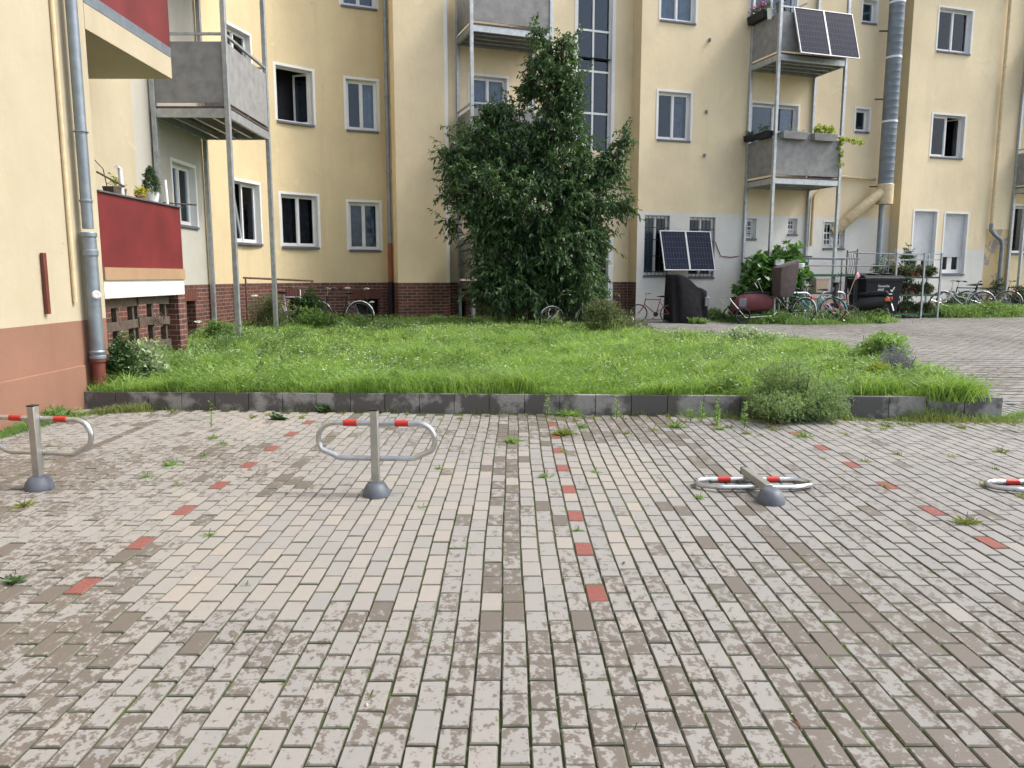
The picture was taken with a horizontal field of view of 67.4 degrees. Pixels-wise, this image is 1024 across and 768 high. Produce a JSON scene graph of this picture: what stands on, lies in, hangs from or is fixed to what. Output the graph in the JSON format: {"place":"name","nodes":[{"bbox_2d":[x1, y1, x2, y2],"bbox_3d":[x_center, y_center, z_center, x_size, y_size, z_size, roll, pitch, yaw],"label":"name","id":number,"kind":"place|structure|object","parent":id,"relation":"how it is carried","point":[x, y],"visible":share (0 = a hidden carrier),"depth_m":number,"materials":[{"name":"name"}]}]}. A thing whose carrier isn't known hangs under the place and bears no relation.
{"place":"outdoors","nodes":[
{"label":"outdoors","id":0,"kind":"place"},
{"bbox_2d":[0,314,1023,767],"bbox_3d":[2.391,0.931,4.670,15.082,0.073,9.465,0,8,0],"label":"paving","id":1,"kind":"structure","parent":0,"point":[108,518],"depth_m":3.76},
{"bbox_2d":[0,570,27,585],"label":"weed","id":2,"kind":"object","parent":1,"relation":"on","point":[10,579],"visible":1,"depth_m":3.92,"materials":[{"name":"green plant"}]},
{"bbox_2d":[0,411,54,439],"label":"kerb foot grass","id":3,"kind":"structure","parent":1,"relation":"on","point":[16,429],"depth_m":7.68,"materials":[{"name":"green plant"}]},
{"bbox_2d":[0,404,93,491],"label":"parking barrier","id":4,"kind":"object","parent":1,"relation":"on","point":[38,480],"visible":1,"depth_m":5.60,"materials":[{"name":"metal"}]},
{"bbox_2d":[40,403,89,418],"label":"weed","id":5,"kind":"object","parent":1,"relation":"on","point":[59,411],"visible":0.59,"depth_m":8.36,"materials":[{"name":"green plant"}]},
{"bbox_2d":[0,0,187,430],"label":"apartment building","id":6,"kind":"structure","parent":1,"relation":"on","point":[79,245],"depth_m":8.83,"materials":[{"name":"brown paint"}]},
{"bbox_2d":[141,165,161,201],"bbox_3d":[-5.193,-2.884,11.045,0.309,0.534,0.309,5,10,34],"label":"potted conifer","id":7,"kind":"object","parent":6,"relation":"on","point":[148,184],"visible":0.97,"depth_m":11.01,"materials":[{"name":"green plant"}]},
{"bbox_2d":[72,398,156,415],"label":"kerb foot grass","id":8,"kind":"structure","parent":1,"relation":"on","point":[130,408],"depth_m":8.79,"materials":[{"name":"green plant"}]},
{"bbox_2d":[243,277,313,321],"bbox_3d":[-5.488,-1.871,18.217,0.038,1.332,1.865,7,11,41],"label":"railing","id":9,"kind":"object","parent":1,"relation":"on","point":[246,285],"visible":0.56,"depth_m":17.85,"materials":[{"name":"metal"}]},
{"bbox_2d":[316,409,437,498],"bbox_3d":[-0.969,0.486,5.441,0.879,0.623,0.210,0,8,3],"label":"parking barrier","id":10,"kind":"object","parent":1,"relation":"on","point":[376,487],"visible":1,"depth_m":5.44,"materials":[{"name":"metal"}]},
{"bbox_2d":[156,404,754,416],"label":"kerb foot grass","id":11,"kind":"structure","parent":1,"relation":"on","point":[436,413],"depth_m":8.79,"materials":[{"name":"green plant"}]},
{"bbox_2d":[84,391,1002,419],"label":"kerb wall","id":12,"kind":"structure","parent":1,"relation":"on","point":[879,407],"depth_m":8.76,"materials":[{"name":"concrete"}]},
{"bbox_2d":[94,409,1023,498],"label":"weeds","id":13,"kind":"object","parent":1,"relation":"on","point":[888,426],"visible":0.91,"depth_m":8.14,"materials":[{"name":"green plant"}]},
{"bbox_2d":[130,0,1023,340],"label":"apartment building","id":14,"kind":"structure","parent":1,"relation":"on","point":[362,100],"depth_m":21.86,"materials":[{"name":"yellow paint"}]},
{"bbox_2d":[170,157,199,229],"bbox_3d":[-6.542,-3.700,15.032,0.363,1.272,1.174,0,8,0],"label":"window","id":15,"kind":"structure","parent":14,"relation":"in","point":[183,174],"depth_m":15.37,"materials":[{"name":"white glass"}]},
{"bbox_2d":[226,21,252,63],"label":"window","id":16,"kind":"structure","parent":14,"relation":"in","point":[242,37],"depth_m":17.69,"materials":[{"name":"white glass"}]},
{"bbox_2d":[234,177,263,245],"bbox_3d":[-6.370,-4.012,17.995,0.417,1.499,1.279,2,8,15],"label":"window","id":17,"kind":"structure","parent":14,"relation":"in","point":[250,232],"depth_m":18.30,"materials":[{"name":"white glass"}]},
{"bbox_2d":[273,61,315,126],"bbox_3d":[-5.428,-7.136,19.044,0.977,1.405,0.961,0,8,0],"label":"window","id":18,"kind":"structure","parent":14,"relation":"in","point":[309,73],"depth_m":19.24,"materials":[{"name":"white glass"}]},
{"bbox_2d":[278,191,320,248],"bbox_3d":[-5.439,-4.129,19.474,1.116,1.394,0.365,-7,11,-42],"label":"window","id":19,"kind":"structure","parent":14,"relation":"in","point":[298,202],"depth_m":19.54,"materials":[{"name":"white glass"}]},
{"bbox_2d":[339,0,378,10],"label":"window","id":20,"kind":"structure","parent":14,"relation":"in","point":[372,5],"depth_m":19.65,"materials":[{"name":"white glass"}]},
{"bbox_2d":[343,76,380,133],"bbox_3d":[-3.929,-7.224,19.971,0.935,1.366,0.363,-3,9,-23],"label":"window","id":21,"kind":"structure","parent":14,"relation":"in","point":[369,88],"depth_m":20.01,"materials":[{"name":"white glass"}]},
{"bbox_2d":[346,199,382,251],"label":"window","id":22,"kind":"structure","parent":14,"relation":"in","point":[363,217],"depth_m":20.45,"materials":[{"name":"white glass"}]},
{"bbox_2d":[468,72,508,109],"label":"window","id":23,"kind":"structure","parent":14,"relation":"in","point":[485,85],"depth_m":20.74,"materials":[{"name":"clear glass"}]},
{"bbox_2d":[574,0,615,152],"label":"window","id":24,"kind":"structure","parent":14,"relation":"in","point":[611,32],"depth_m":21.72,"materials":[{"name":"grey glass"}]},
{"bbox_2d":[591,238,613,315],"bbox_3d":[2.541,-3.041,22.531,0.832,2.451,0.210,-3,9,-21],"label":"door","id":25,"kind":"structure","parent":14,"relation":"in","point":[610,256],"depth_m":22.55,"materials":[{"name":"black plastic"}]},
{"bbox_2d":[643,215,669,276],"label":"window","id":26,"kind":"structure","parent":14,"relation":"in","point":[649,261],"depth_m":22.46,"materials":[{"name":"clear glass"}]},
{"bbox_2d":[655,88,692,142],"bbox_3d":[4.596,-7.676,22.078,1.170,1.425,0.361,-3,8,-18],"label":"window","id":27,"kind":"structure","parent":14,"relation":"in","point":[676,96],"depth_m":22.13,"materials":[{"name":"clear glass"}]},
{"bbox_2d":[659,0,697,24],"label":"window","id":28,"kind":"structure","parent":14,"relation":"in","point":[672,11],"depth_m":21.78,"materials":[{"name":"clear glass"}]},
{"bbox_2d":[659,230,714,270],"bbox_3d":[5.052,-3.857,22.224,1.654,1.139,0.486,-3,8,-18],"label":"solar panel pair","id":29,"kind":"object","parent":14,"relation":"attached to","point":[687,250],"visible":1,"depth_m":22.16,"materials":[{"name":"glass"}]},
{"bbox_2d":[687,217,715,278],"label":"window","id":30,"kind":"structure","parent":14,"relation":"in","point":[703,223],"depth_m":22.91,"materials":[{"name":"clear glass"}]},
{"bbox_2d":[750,100,800,142],"bbox_3d":[7.870,-7.659,23.124,1.664,1.527,0.816,0,8,0],"label":"window","id":31,"kind":"structure","parent":14,"relation":"in","point":[784,112],"depth_m":23.24,"materials":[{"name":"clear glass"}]},
{"bbox_2d":[822,221,845,249],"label":"window","id":32,"kind":"structure","parent":14,"relation":"in","point":[842,236],"depth_m":24.27,"materials":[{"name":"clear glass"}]},
{"bbox_2d":[853,106,871,133],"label":"window","id":33,"kind":"structure","parent":14,"relation":"in","point":[866,111],"depth_m":24.02,"materials":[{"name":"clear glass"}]},
{"bbox_2d":[861,0,878,24],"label":"window","id":34,"kind":"structure","parent":14,"relation":"in","point":[873,5],"depth_m":23.59,"materials":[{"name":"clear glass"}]},
{"bbox_2d":[911,209,938,269],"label":"window","id":35,"kind":"structure","parent":14,"relation":"in","point":[925,221],"depth_m":24.90,"materials":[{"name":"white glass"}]},
{"bbox_2d":[929,112,966,159],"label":"window","id":36,"kind":"structure","parent":14,"relation":"in","point":[939,121],"depth_m":24.64,"materials":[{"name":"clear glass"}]},
{"bbox_2d":[935,5,974,55],"bbox_3d":[13.871,-11.094,24.160,1.452,1.389,0.235,-3,8,-18],"label":"window","id":37,"kind":"structure","parent":14,"relation":"in","point":[955,25],"depth_m":24.23,"materials":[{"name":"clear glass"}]},
{"bbox_2d":[941,212,969,274],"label":"window","id":38,"kind":"structure","parent":14,"relation":"in","point":[956,224],"depth_m":25.33,"materials":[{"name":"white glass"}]},
{"bbox_2d":[1011,204,1023,254],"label":"window","id":39,"kind":"structure","parent":14,"relation":"in","point":[1018,214],"depth_m":26.67,"materials":[{"name":"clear glass"}]},
{"bbox_2d":[694,467,813,506],"bbox_3d":[1.808,0.710,5.677,0.724,0.114,0.734,-7,11,-41],"label":"parking barrier","id":40,"kind":"object","parent":1,"relation":"on","point":[770,494],"visible":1,"depth_m":5.56,"materials":[{"name":"metal"}]},
{"bbox_2d":[730,239,814,319],"bbox_3d":[7.598,-2.893,22.138,2.416,2.556,1.456,-1,8,-10],"label":"shrub","id":41,"kind":"object","parent":1,"relation":"on","point":[761,266],"visible":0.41,"depth_m":21.86,"materials":[{"name":"green plant"}]},
{"bbox_2d":[741,357,853,424],"bbox_3d":[3.122,0.107,8.320,1.305,0.816,1.261,0,8,0],"label":"shrub","id":42,"kind":"object","parent":1,"relation":"on","point":[788,399],"visible":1,"depth_m":8.21,"materials":[{"name":"green plant"}]},
{"bbox_2d":[780,284,846,320],"bbox_3d":[8.423,-2.262,21.488,1.777,1.046,0.586,4,9,28],"label":"bicycle","id":43,"kind":"object","parent":1,"relation":"on","point":[829,298],"visible":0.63,"depth_m":21.35,"materials":[{"name":"metal"}]},
{"bbox_2d":[679,404,1023,422],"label":"kerb foot grass","id":44,"kind":"structure","parent":1,"relation":"on","point":[1015,416],"depth_m":8.37,"materials":[{"name":"green plant"}]},
{"bbox_2d":[893,244,917,316],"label":"shrub","id":45,"kind":"object","parent":1,"relation":"on","point":[911,280],"visible":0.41,"depth_m":23.29,"materials":[{"name":"green plant"}]},
{"bbox_2d":[833,410,1023,425],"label":"kerb foot grass","id":46,"kind":"structure","parent":1,"relation":"on","point":[976,421],"depth_m":8.24,"materials":[{"name":"green plant"}]},
{"bbox_2d":[936,291,985,306],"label":"shrub","id":47,"kind":"object","parent":1,"relation":"on","point":[961,300],"visible":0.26,"depth_m":24.44,"materials":[{"name":"green plant"}]},
{"bbox_2d":[946,512,982,526],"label":"weed","id":48,"kind":"object","parent":1,"relation":"on","point":[967,521],"visible":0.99,"depth_m":4.84,"materials":[{"name":"green plant"}]},
{"bbox_2d":[955,281,1022,310],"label":"bicycle","id":49,"kind":"object","parent":1,"relation":"on","point":[1006,291],"visible":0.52,"depth_m":24.15,"materials":[{"name":"metal"}]},
{"bbox_2d":[983,479,1023,492],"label":"parking barrier","id":50,"kind":"object","parent":1,"relation":"on","point":[990,483],"visible":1,"depth_m":5.66,"materials":[{"name":"metal"}]},
{"bbox_2d":[997,284,1023,311],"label":"bicycle","id":51,"kind":"object","parent":1,"relation":"on","point":[1020,291],"visible":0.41,"depth_m":25.16,"materials":[{"name":"black metal"}]},
{"bbox_2d":[1003,66,1023,299],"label":"balcony stack","id":52,"kind":"object","parent":1,"relation":"on","point":[1018,179],"visible":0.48,"depth_m":25.46,"materials":[{"name":"metal"}]},
{"bbox_2d":[494,386,621,412],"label":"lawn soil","id":53,"kind":"structure","parent":0,"point":[559,402],"depth_m":8.79,"materials":[{"name":"brown soil"}]},
{"bbox_2d":[105,297,138,351],"bbox_3d":[-5.262,-0.616,10.249,0.106,1.052,0.972,0,8,0],"label":"pallet","id":54,"kind":"object","parent":53,"relation":"on","point":[116,325],"visible":0.34,"depth_m":10.24,"materials":[{"name":"brown wood"}]},
{"bbox_2d":[105,330,147,380],"bbox_3d":[-4.863,-0.266,9.538,0.540,0.819,0.518,-8,11,-43],"label":"shrub","id":55,"kind":"object","parent":53,"relation":"on","point":[123,356],"visible":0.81,"depth_m":9.47,"materials":[{"name":"green plant"}]},
{"bbox_2d":[109,338,173,381],"bbox_3d":[-4.781,-0.227,9.978,0.947,0.754,0.627,0,8,0],"label":"shrub","id":56,"kind":"object","parent":53,"relation":"on","point":[153,361],"visible":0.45,"depth_m":9.88,"materials":[{"name":"green plant"}]},
{"bbox_2d":[131,295,171,350],"bbox_3d":[-5.262,-0.768,11.242,0.106,1.068,0.963,0,8,0],"label":"pallet","id":57,"kind":"object","parent":53,"relation":"on","point":[161,300],"visible":0.44,"depth_m":11.21,"materials":[{"name":"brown wood"}]},
{"bbox_2d":[163,348,220,368],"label":"shrub","id":58,"kind":"object","parent":53,"relation":"on","point":[179,355],"visible":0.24,"depth_m":10.52,"materials":[{"name":"green plant"}]},
{"bbox_2d":[149,0,278,341],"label":"balcony stack","id":59,"kind":"object","parent":53,"relation":"on","point":[223,83],"visible":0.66,"depth_m":13.82,"materials":[{"name":"concrete"}]},
{"bbox_2d":[201,317,234,339],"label":"shrub","id":60,"kind":"object","parent":53,"relation":"on","point":[214,326],"visible":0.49,"depth_m":14.13,"materials":[{"name":"green plant"}]},
{"bbox_2d":[243,292,298,329],"bbox_3d":[-5.256,-1.490,16.510,1.384,1.003,0.812,0,8,0],"label":"shrub","id":61,"kind":"object","parent":53,"relation":"on","point":[265,310],"visible":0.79,"depth_m":16.45,"materials":[{"name":"green plant"}]},
{"bbox_2d":[288,284,329,326],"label":"shrub","id":62,"kind":"object","parent":53,"relation":"on","point":[309,301],"visible":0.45,"depth_m":17.54,"materials":[{"name":"green plant"}]},
{"bbox_2d":[292,305,374,328],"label":"shrub","id":63,"kind":"object","parent":53,"relation":"on","point":[315,318],"visible":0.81,"depth_m":17.24,"materials":[{"name":"green plant"}]},
{"bbox_2d":[319,287,374,322],"bbox_3d":[-4.224,-1.858,18.823,1.742,1.025,0.574,1,8,5],"label":"bicycle","id":64,"kind":"object","parent":53,"relation":"on","point":[361,302],"visible":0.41,"depth_m":18.77,"materials":[{"name":"metal"}]},
{"bbox_2d":[128,318,798,375],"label":"white wildflowers","id":65,"kind":"object","parent":53,"relation":"on","point":[523,329],"visible":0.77,"depth_m":11.34,"materials":[{"name":"white plant"}]},
{"bbox_2d":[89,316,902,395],"bbox_3d":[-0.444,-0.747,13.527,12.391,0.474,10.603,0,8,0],"label":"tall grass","id":66,"kind":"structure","parent":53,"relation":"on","point":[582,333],"depth_m":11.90,"materials":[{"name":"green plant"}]},
{"bbox_2d":[455,0,552,317],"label":"balcony stack","id":67,"kind":"object","parent":53,"relation":"on","point":[472,35],"visible":0.23,"depth_m":19.42,"materials":[{"name":"metal"}]},
{"bbox_2d":[427,12,647,325],"bbox_3d":[0.607,-4.844,17.755,5.148,7.229,3.096,0,8,0],"label":"tree","id":68,"kind":"object","parent":53,"relation":"on","point":[539,262],"visible":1,"depth_m":17.38,"materials":[{"name":"green plant"}]},
{"bbox_2d":[84,313,995,396],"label":"grass","id":69,"kind":"structure","parent":53,"relation":"on","point":[447,380],"depth_m":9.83,"materials":[{"name":"green plant"}]},
{"bbox_2d":[88,374,996,398],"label":"kerb overhang grass","id":70,"kind":"structure","parent":53,"relation":"on","point":[558,391],"depth_m":8.84,"materials":[{"name":"green plant"}]},
{"bbox_2d":[540,294,588,326],"bbox_3d":[1.339,-1.638,17.648,1.510,0.889,0.498,-3,9,-20],"label":"bicycle","id":71,"kind":"object","parent":53,"relation":"on","point":[560,311],"visible":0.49,"depth_m":17.56,"materials":[{"name":"metal"}]},
{"bbox_2d":[582,296,657,332],"bbox_3d":[2.256,-1.442,16.595,1.700,0.905,0.936,-3,8,-18],"label":"shrub","id":72,"kind":"object","parent":53,"relation":"on","point":[601,311],"visible":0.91,"depth_m":16.41,"materials":[{"name":"green plant"}]},
{"bbox_2d":[722,324,787,341],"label":"shrub","id":73,"kind":"object","parent":53,"relation":"on","point":[740,330],"visible":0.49,"depth_m":14.22,"materials":[{"name":"green plant"}]},
{"bbox_2d":[841,328,915,361],"bbox_3d":[5.354,-0.455,11.152,1.235,0.730,1.044,0,8,0],"label":"shrub","id":74,"kind":"object","parent":53,"relation":"on","point":[877,340],"visible":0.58,"depth_m":11.00,"materials":[{"name":"green plant"}]},
{"bbox_2d":[874,343,922,373],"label":"shrub","id":75,"kind":"object","parent":53,"relation":"on","point":[899,358],"visible":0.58,"depth_m":9.84,"materials":[{"name":"grey plant"}]},
{"bbox_2d":[897,371,1000,403],"bbox_3d":[4.835,0.019,8.505,1.164,0.296,1.096,3,9,22],"label":"grass clump","id":76,"kind":"object","parent":53,"relation":"on","point":[953,392],"visible":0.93,"depth_m":8.37,"materials":[{"name":"green plant"}]},
{"bbox_2d":[632,315,1023,404],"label":"path","id":77,"kind":"structure","parent":0,"point":[999,355],"depth_m":17.21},
{"bbox_2d":[630,293,670,322],"bbox_3d":[3.940,-2.122,21.365,1.294,0.810,0.514,1,8,5],"label":"bicycle","id":78,"kind":"object","parent":77,"relation":"on","point":[655,314],"visible":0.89,"depth_m":21.29,"materials":[{"name":"metal"}]},
{"bbox_2d":[663,274,709,321],"bbox_3d":[4.857,-2.389,21.267,1.276,1.318,0.785,-1,8,-10],"label":"vehicle cover","id":79,"kind":"object","parent":77,"relation":"on","point":[685,298],"visible":0.95,"depth_m":20.97,"materials":[{"name":"black fabric"}]},
{"bbox_2d":[719,278,776,323],"bbox_3d":[6.511,-2.302,21.177,1.391,1.219,0.860,-1,8,-8],"label":"bike trailer","id":80,"kind":"object","parent":77,"relation":"on","point":[749,302],"visible":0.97,"depth_m":20.94,"materials":[{"name":"red fabric"}]},
{"bbox_2d":[752,311,795,323],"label":"shrub","id":81,"kind":"object","parent":77,"relation":"on","point":[772,318],"visible":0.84,"depth_m":20.86,"materials":[{"name":"green plant"}]},
{"bbox_2d":[761,287,816,320],"bbox_3d":[7.659,-2.223,21.257,0.586,1.046,1.777,-1,7,-35],"label":"bicycle","id":82,"kind":"object","parent":77,"relation":"on","point":[798,301],"visible":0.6,"depth_m":21.02,"materials":[{"name":"metal"}]},
{"bbox_2d":[772,260,798,296],"bbox_3d":[7.454,-2.881,20.958,0.612,1.012,0.461,-3,9,-20],"label":"bag","id":83,"kind":"object","parent":82,"relation":"on","point":[784,277],"visible":1,"depth_m":20.80,"materials":[{"name":"brown fabric"}]},
{"bbox_2d":[740,0,850,314],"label":"balcony stack","id":84,"kind":"object","parent":77,"relation":"on","point":[816,162],"visible":0.8,"depth_m":22.00,"materials":[{"name":"metal"}]},
{"bbox_2d":[747,1,768,25],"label":"flower box","id":85,"kind":"object","parent":84,"relation":"attached to","point":[758,16],"visible":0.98,"depth_m":21.78,"materials":[{"name":"black plastic"}]},
{"bbox_2d":[780,124,808,140],"bbox_3d":[7.930,-7.088,21.591,0.847,0.408,0.247,-3,8,-18],"label":"flower box","id":86,"kind":"object","parent":84,"relation":"attached to","point":[792,135],"visible":1,"depth_m":21.51,"materials":[{"name":"grey plastic"}]},
{"bbox_2d":[810,123,837,141],"bbox_3d":[8.873,-7.173,21.884,0.862,0.494,0.296,-3,8,-18],"label":"flower box","id":87,"kind":"object","parent":84,"relation":"attached to","point":[826,135],"visible":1,"depth_m":21.84,"materials":[{"name":"plant"}]},
{"bbox_2d":[793,7,859,58],"bbox_3d":[8.725,-9.742,21.369,1.974,1.311,0.539,-3,8,-18],"label":"solar panel pair","id":88,"kind":"object","parent":84,"relation":"attached to","point":[826,33],"visible":1,"depth_m":21.30,"materials":[{"name":"glass"}]},
{"bbox_2d":[837,135,866,168],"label":"climbing vine","id":89,"kind":"object","parent":84,"relation":"attached to","point":[854,140],"visible":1,"depth_m":22.17,"materials":[{"name":"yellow plant"}]},
{"bbox_2d":[710,313,912,325],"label":"verge grass","id":90,"kind":"structure","parent":77,"relation":"on","point":[798,321],"depth_m":20.86,"materials":[{"name":"green plant"}]},
{"bbox_2d":[744,252,894,316],"bbox_3d":[9.338,-2.931,22.851,4.901,1.950,0.836,-2,8,-11],"label":"metal railing","id":91,"kind":"object","parent":77,"relation":"on","point":[820,258],"visible":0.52,"depth_m":22.61,"materials":[{"name":"metal"}]},
{"bbox_2d":[798,274,857,316],"bbox_3d":[9.347,-2.599,22.724,1.540,1.320,0.560,-1,8,-9],"label":"storage shelf","id":92,"kind":"object","parent":77,"relation":"on","point":[835,275],"visible":0.35,"depth_m":22.44,"materials":[{"name":"metal"}]},
{"bbox_2d":[810,278,829,292],"bbox_3d":[9.029,-2.892,22.581,0.441,0.425,0.410,-1,8,-9],"label":"storage box","id":93,"kind":"object","parent":92,"relation":"on","point":[820,283],"visible":0.73,"depth_m":22.41,"materials":[{"name":"beige plastic"}]},
{"bbox_2d":[823,272,893,319],"bbox_3d":[9.718,-2.439,21.545,1.837,1.365,0.707,5,9,32],"label":"motor scooter","id":94,"kind":"object","parent":77,"relation":"on","point":[873,300],"visible":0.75,"depth_m":21.32,"materials":[{"name":"plastic"}]},
{"bbox_2d":[854,308,895,323],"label":"shrub","id":95,"kind":"object","parent":77,"relation":"on","point":[879,316],"visible":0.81,"depth_m":21.11,"materials":[{"name":"green plant"}]},
{"bbox_2d":[847,273,904,317],"bbox_3d":[10.745,-2.620,22.801,1.300,1.320,0.972,-2,8,-11],"label":"waste container","id":96,"kind":"object","parent":77,"relation":"on","point":[892,287],"visible":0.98,"depth_m":22.41,"materials":[{"name":"black plastic"}]},
{"bbox_2d":[753,300,1023,323],"bbox_3d":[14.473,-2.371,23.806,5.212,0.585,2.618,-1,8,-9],"label":"verge grass","id":97,"kind":"structure","parent":77,"relation":"on","point":[972,314],"depth_m":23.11,"materials":[{"name":"green plant"}]},
{"bbox_2d":[883,253,942,317],"bbox_3d":[11.929,-2.939,22.949,1.550,1.920,0.595,-1,8,-9],"label":"plant rack","id":98,"kind":"object","parent":77,"relation":"on","point":[924,260],"visible":0.72,"depth_m":22.75,"materials":[{"name":"metal"}]},
{"bbox_2d":[886,263,939,278],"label":"potted plants","id":99,"kind":"object","parent":98,"relation":"on","point":[911,271],"visible":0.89,"depth_m":22.83,"materials":[{"name":"green plant"}]},
{"bbox_2d":[896,300,935,312],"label":"potted plants","id":100,"kind":"object","parent":98,"relation":"on","point":[908,307],"visible":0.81,"depth_m":22.95,"materials":[{"name":"green plant"}]},
{"bbox_2d":[900,281,934,293],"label":"potted plants","id":101,"kind":"object","parent":98,"relation":"on","point":[911,288],"visible":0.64,"depth_m":22.89,"materials":[{"name":"green plant"}]},
{"bbox_2d":[930,303,964,317],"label":"shrub","id":102,"kind":"object","parent":77,"relation":"on","point":[943,307],"visible":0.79,"depth_m":23.07,"materials":[{"name":"green plant"}]},
{"bbox_2d":[929,280,995,306],"bbox_3d":[13.939,-2.663,23.758,1.905,1.109,0.621,2,8,12],"label":"bicycle","id":103,"kind":"object","parent":77,"relation":"on","point":[972,295],"visible":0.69,"depth_m":23.72,"materials":[{"name":"metal"}]},
{"bbox_2d":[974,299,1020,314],"bbox_3d":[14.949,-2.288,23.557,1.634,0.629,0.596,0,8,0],"label":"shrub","id":104,"kind":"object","parent":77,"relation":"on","point":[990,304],"visible":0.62,"depth_m":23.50,"materials":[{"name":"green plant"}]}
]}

